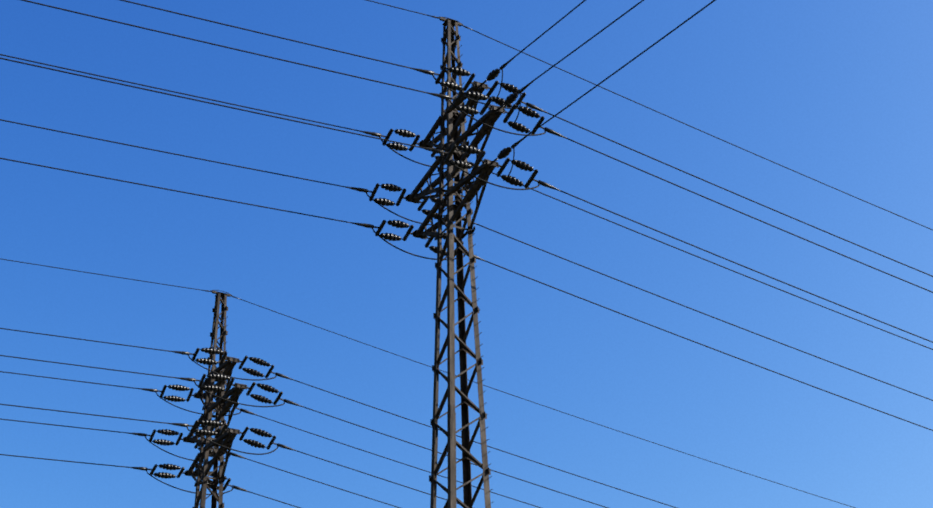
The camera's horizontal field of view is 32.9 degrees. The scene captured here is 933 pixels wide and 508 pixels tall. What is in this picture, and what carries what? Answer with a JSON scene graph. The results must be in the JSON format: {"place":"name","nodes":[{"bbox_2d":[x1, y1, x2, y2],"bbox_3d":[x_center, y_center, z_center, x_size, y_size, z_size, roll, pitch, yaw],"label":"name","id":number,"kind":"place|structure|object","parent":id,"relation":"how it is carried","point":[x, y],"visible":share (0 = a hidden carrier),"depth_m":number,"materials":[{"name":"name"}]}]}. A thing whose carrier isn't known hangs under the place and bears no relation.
{"place":"outdoors","nodes":[
{"label":"outdoors","id":0,"kind":"place"},
{"bbox_2d":[0,0,932,507],"label":"sky","id":1,"kind":"structure","parent":0,"point":[838,94],"materials":[{"name":"blue"}]},
{"bbox_3d":[-158.859,-30.038,-27.843,4.027,36.663,7.147,13,-32,-25],"label":"pylon","id":2,"kind":"object","parent":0,"visible":0},
{"bbox_2d":[0,0,932,430],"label":"conductors","id":3,"kind":"object","parent":2,"relation":"attached to","point":[492,172],"visible":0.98,"depth_m":53.40,"materials":[{"name":"metal"}]},
{"label":"ground","id":4,"kind":"structure","parent":0,"visible":0},
{"bbox_2d":[127,290,302,507],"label":"pylon","id":5,"kind":"object","parent":4,"relation":"on","point":[222,405],"visible":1,"depth_m":64.73,"materials":[{"name":"metal"}]},
{"bbox_2d":[345,15,566,507],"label":"pylon","id":6,"kind":"object","parent":4,"relation":"on","point":[454,156],"visible":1,"depth_m":50.94,"materials":[{"name":"metal"}]},
{"bbox_2d":[515,0,715,134],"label":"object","id":7,"kind":"object","parent":6,"relation":"attached to","point":[711,2],"visible":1,"depth_m":46.98,"materials":[{"name":"metal"}]},
{"bbox_3d":[-168.822,-21.135,-14.698,4.110,34.293,7.111,13,-32,-25],"label":"pylon","id":8,"kind":"object","parent":4,"relation":"on","visible":0},
{"bbox_2d":[0,259,854,507],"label":"conductors","id":9,"kind":"object","parent":8,"relation":"attached to","point":[291,426],"visible":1,"depth_m":66.39,"materials":[{"name":"metal"}]}
]}

